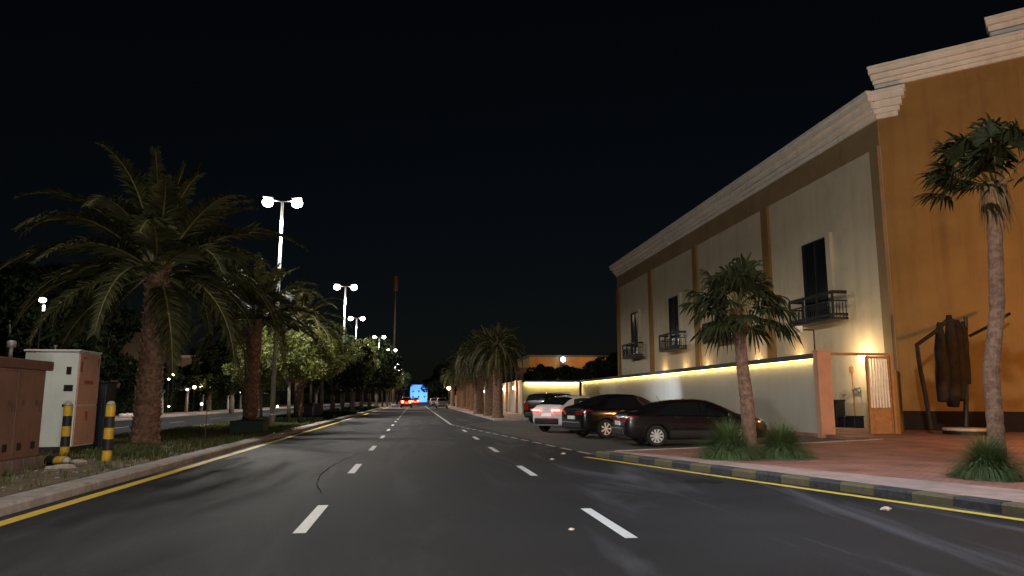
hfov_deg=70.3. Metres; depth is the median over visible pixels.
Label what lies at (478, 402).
date palm
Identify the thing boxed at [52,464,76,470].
rock
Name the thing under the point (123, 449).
grass
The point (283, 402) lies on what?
ground
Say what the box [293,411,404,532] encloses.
lane dashes
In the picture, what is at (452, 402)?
date palm
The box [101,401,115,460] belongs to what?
bollard
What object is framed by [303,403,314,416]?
wheeled bin
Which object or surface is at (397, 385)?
median tree
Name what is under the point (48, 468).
rock
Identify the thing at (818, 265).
window
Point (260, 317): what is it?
date palm
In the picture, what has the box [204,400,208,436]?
stake
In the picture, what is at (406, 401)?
suv
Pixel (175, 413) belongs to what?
footpath
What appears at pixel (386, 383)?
median tree
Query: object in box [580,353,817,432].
boundary wall
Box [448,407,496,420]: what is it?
kerb
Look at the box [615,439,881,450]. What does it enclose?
bay return kerb
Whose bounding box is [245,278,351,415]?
date palm
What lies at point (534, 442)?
bay line
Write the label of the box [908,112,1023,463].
fan palm
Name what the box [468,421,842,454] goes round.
parking bay
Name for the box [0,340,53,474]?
utility cabinet
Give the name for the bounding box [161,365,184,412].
street tree
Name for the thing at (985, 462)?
grass clump
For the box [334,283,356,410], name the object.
street lamp
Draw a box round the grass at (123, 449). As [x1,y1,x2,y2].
[0,420,319,488]
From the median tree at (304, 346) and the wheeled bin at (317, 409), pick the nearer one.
the median tree at (304, 346)
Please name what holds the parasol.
on the forecourt
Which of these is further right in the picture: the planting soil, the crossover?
the planting soil
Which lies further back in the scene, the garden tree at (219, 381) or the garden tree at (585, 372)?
the garden tree at (585, 372)
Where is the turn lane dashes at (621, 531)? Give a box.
[463,430,637,537]
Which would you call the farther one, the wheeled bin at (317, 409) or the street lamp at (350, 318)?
the street lamp at (350, 318)
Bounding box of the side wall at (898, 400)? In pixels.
[893,369,903,433]
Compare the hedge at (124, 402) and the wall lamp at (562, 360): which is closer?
the hedge at (124, 402)
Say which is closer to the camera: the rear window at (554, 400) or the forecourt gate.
the forecourt gate
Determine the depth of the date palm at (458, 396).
120.31 m
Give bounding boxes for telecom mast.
[391,276,397,405]
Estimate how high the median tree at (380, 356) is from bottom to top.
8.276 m
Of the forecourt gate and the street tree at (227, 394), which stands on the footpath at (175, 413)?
the street tree at (227, 394)
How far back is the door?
19.78 m
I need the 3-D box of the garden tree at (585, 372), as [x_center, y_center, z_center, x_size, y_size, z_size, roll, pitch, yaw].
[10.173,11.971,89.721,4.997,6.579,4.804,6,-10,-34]
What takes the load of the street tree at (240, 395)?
on the footpath at (175, 413)
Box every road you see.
[0,402,1023,575]
[114,402,385,434]
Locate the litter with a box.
[880,506,891,510]
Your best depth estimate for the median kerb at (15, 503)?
12.98 m
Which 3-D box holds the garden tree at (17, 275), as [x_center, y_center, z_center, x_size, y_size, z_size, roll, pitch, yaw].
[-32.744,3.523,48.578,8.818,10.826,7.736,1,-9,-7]
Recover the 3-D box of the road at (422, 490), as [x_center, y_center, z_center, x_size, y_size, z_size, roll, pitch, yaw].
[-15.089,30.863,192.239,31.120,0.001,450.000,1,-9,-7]
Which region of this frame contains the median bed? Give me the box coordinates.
[0,402,398,497]
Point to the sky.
(495, 159)
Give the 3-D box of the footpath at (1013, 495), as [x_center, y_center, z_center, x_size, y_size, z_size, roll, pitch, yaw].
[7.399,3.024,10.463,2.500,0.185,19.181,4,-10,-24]
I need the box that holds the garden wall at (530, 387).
[521,380,579,413]
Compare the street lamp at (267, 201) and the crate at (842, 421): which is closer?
the crate at (842, 421)
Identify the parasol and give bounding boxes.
[915,312,1010,434]
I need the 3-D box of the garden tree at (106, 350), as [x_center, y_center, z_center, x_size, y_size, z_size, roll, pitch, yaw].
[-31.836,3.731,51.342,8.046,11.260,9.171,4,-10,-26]
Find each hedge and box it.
[115,388,134,415]
[163,390,198,412]
[197,392,242,410]
[242,393,280,407]
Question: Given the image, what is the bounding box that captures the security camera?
[794,326,815,349]
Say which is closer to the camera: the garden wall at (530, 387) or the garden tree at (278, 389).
the garden wall at (530, 387)
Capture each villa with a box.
[516,355,607,395]
[609,7,1023,431]
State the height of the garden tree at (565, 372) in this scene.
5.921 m
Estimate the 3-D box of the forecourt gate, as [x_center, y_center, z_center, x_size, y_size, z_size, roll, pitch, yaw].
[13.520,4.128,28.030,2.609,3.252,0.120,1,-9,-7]
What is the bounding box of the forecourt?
[622,427,1023,489]
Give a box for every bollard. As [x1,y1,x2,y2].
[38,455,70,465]
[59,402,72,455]
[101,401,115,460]
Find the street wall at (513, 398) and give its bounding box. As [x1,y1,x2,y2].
[455,380,521,413]
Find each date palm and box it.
[0,140,308,444]
[183,252,333,419]
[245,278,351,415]
[440,362,454,405]
[445,350,470,408]
[445,360,460,406]
[446,361,465,407]
[451,345,484,410]
[454,336,483,413]
[455,329,484,408]
[457,325,523,415]
[461,322,525,417]
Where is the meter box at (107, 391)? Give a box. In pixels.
[91,381,118,449]
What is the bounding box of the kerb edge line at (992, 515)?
[586,457,1023,520]
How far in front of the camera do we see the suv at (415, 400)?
169.08 m
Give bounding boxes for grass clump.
[690,414,770,461]
[746,416,824,459]
[939,430,1023,482]
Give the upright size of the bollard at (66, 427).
1.307 m
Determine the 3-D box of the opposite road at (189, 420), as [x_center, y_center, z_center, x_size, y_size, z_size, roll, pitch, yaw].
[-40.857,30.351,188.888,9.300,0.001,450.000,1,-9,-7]
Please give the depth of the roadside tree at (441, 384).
175.71 m
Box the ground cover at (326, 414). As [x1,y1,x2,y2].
[238,406,379,423]
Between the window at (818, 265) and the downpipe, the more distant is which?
the window at (818, 265)
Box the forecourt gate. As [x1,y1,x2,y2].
[830,352,897,433]
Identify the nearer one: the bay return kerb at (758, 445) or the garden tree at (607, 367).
the bay return kerb at (758, 445)
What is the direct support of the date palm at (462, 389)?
on the palm footpath at (508, 416)
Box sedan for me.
[611,397,766,446]
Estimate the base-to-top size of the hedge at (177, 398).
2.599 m
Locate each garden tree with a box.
[0,261,91,358]
[0,262,123,378]
[34,301,142,381]
[189,345,228,410]
[202,337,246,412]
[258,349,284,408]
[304,379,333,402]
[523,363,557,379]
[555,364,583,385]
[572,358,608,382]
[589,352,617,377]
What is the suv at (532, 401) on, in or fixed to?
on the parking bay
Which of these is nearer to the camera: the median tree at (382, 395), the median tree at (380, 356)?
the median tree at (380, 356)
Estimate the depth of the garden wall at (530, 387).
68.41 m
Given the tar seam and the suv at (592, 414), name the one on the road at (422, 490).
the tar seam
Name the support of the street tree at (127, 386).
on the footpath at (175, 413)
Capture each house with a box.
[99,329,169,392]
[176,355,206,390]
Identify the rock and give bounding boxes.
[44,465,53,470]
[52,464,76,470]
[71,459,86,464]
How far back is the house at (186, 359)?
118.58 m
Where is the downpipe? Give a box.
[849,365,855,415]
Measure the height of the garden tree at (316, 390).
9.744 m
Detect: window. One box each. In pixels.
[538,397,572,405]
[574,398,587,403]
[631,309,641,355]
[668,292,682,344]
[714,294,731,333]
[801,232,837,321]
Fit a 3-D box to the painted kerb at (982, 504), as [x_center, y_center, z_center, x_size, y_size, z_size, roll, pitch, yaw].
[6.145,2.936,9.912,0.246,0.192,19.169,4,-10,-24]
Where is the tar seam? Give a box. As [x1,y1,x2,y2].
[316,453,359,492]
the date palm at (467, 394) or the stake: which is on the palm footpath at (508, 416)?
the date palm at (467, 394)
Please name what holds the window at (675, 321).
in the villa at (838, 236)
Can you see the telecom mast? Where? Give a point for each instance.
(395, 283)
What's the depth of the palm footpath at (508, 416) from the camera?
56.56 m
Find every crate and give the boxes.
[838,416,846,426]
[846,416,863,427]
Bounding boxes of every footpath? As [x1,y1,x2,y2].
[115,403,349,418]
[448,405,528,420]
[608,451,1023,502]
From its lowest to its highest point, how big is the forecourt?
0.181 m
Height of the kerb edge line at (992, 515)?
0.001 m
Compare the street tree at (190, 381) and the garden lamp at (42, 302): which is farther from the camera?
the street tree at (190, 381)
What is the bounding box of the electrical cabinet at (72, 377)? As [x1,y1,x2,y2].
[24,345,101,453]
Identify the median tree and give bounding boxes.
[221,344,296,416]
[240,326,334,417]
[260,323,335,417]
[292,320,366,413]
[302,328,342,404]
[305,341,374,411]
[323,332,392,409]
[331,338,380,411]
[357,347,398,408]
[365,349,403,407]
[371,363,404,405]
[381,376,399,406]
[385,372,404,405]
[385,372,413,403]
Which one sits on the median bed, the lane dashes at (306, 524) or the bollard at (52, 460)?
the bollard at (52, 460)
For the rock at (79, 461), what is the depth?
15.24 m
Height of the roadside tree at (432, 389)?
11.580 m
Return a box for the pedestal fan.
[839,390,848,415]
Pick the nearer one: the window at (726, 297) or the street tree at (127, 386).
the window at (726, 297)
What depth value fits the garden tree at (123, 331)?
54.46 m
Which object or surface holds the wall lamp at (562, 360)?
attached to the villa at (575, 361)
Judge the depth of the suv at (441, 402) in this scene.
114.22 m
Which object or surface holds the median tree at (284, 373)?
on the median bed
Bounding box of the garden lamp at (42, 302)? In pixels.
[37,298,46,348]
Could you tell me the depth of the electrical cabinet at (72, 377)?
18.53 m
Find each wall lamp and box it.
[560,357,564,366]
[858,355,864,361]
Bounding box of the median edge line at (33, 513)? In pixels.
[0,406,390,525]
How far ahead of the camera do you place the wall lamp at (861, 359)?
34.27 m
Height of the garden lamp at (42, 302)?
7.668 m
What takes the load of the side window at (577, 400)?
in the crossover
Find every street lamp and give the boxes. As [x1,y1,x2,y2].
[262,196,302,423]
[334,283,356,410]
[348,316,364,340]
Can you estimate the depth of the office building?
373.06 m
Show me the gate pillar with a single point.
(825, 415)
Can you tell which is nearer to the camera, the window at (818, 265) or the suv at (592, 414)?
the suv at (592, 414)
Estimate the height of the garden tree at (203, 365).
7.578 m
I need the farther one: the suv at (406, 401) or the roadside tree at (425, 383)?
the roadside tree at (425, 383)
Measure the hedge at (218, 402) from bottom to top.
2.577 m
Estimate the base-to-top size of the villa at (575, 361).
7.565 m
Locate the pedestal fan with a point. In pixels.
(843, 396)
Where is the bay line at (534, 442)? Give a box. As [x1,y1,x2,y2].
[468,428,590,453]
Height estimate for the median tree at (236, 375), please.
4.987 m
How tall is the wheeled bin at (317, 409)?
1.068 m
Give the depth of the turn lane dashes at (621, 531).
8.83 m
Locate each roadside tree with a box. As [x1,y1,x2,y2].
[420,375,439,397]
[428,368,449,397]
[432,362,456,404]
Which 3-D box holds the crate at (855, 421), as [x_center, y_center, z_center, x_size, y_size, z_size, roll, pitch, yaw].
[16.074,6.261,34.047,0.540,0.550,0.660,1,-9,-7]
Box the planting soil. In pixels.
[696,453,1023,480]
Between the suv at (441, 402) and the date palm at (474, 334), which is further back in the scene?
the suv at (441, 402)
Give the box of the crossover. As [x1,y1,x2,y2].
[533,395,590,432]
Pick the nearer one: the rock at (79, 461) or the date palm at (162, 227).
the rock at (79, 461)
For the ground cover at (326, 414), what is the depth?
48.14 m
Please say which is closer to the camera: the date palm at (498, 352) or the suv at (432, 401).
the date palm at (498, 352)
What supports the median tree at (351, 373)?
on the median bed
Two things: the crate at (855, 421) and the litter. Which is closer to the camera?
the litter
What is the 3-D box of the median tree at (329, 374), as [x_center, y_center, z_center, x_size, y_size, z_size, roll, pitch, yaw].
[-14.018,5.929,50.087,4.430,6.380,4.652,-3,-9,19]
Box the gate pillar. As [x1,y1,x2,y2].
[812,350,835,437]
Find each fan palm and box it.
[678,252,803,453]
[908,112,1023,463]
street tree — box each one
[118,363,162,397]
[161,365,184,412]
[173,364,206,411]
[200,369,208,410]
[219,389,241,409]
[236,392,243,408]
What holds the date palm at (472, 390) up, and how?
on the palm footpath at (508, 416)
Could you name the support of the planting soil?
on the forecourt
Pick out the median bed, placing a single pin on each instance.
(9, 489)
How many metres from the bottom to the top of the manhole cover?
0.008 m
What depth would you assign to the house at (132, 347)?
111.30 m
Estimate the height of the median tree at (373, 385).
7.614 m
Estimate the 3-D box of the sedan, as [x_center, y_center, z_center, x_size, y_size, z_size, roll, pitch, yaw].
[5.701,4.268,23.507,4.805,1.557,2.152,1,-9,-7]
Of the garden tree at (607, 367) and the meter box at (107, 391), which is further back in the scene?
the garden tree at (607, 367)
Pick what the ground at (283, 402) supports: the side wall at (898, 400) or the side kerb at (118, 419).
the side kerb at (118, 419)
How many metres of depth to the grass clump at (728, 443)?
16.16 m
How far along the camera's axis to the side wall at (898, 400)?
28.47 m
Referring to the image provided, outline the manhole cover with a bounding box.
[685,479,723,483]
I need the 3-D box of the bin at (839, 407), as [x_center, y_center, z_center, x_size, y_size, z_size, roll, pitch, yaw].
[15.729,6.055,35.179,0.540,1.300,0.640,1,-9,-7]
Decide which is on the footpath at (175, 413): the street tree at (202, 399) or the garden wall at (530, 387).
the street tree at (202, 399)
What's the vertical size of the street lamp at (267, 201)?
12.714 m
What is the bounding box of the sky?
[0,0,1023,399]
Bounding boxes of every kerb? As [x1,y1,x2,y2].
[0,406,387,516]
[115,407,293,420]
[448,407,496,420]
[596,451,1023,516]
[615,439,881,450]
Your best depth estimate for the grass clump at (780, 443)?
16.39 m
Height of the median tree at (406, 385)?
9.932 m
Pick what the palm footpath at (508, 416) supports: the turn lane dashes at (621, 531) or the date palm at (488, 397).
the date palm at (488, 397)
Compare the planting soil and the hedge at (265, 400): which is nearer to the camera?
the planting soil
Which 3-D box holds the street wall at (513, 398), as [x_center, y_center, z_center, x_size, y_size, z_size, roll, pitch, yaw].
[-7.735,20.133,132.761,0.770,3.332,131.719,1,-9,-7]
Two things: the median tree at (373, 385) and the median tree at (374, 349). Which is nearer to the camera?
the median tree at (374, 349)
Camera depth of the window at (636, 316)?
70.27 m
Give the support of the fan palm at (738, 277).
on the planting soil
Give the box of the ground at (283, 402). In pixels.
[280,400,449,406]
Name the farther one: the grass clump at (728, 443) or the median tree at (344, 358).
the median tree at (344, 358)
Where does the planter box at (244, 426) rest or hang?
on the median bed
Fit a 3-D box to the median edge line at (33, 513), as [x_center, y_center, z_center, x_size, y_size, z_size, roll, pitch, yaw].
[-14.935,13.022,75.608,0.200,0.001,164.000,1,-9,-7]
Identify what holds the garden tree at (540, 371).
on the ground at (283, 402)
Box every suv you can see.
[400,397,412,407]
[412,398,419,404]
[429,398,436,406]
[435,398,448,407]
[523,392,569,422]
[562,391,650,437]
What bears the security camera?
on the boundary wall at (783, 387)
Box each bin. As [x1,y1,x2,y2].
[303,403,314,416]
[311,403,321,416]
[834,400,844,426]
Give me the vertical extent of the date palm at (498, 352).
6.903 m
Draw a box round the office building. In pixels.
[410,385,426,401]
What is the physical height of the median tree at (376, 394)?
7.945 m
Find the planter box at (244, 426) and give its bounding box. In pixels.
[229,420,268,433]

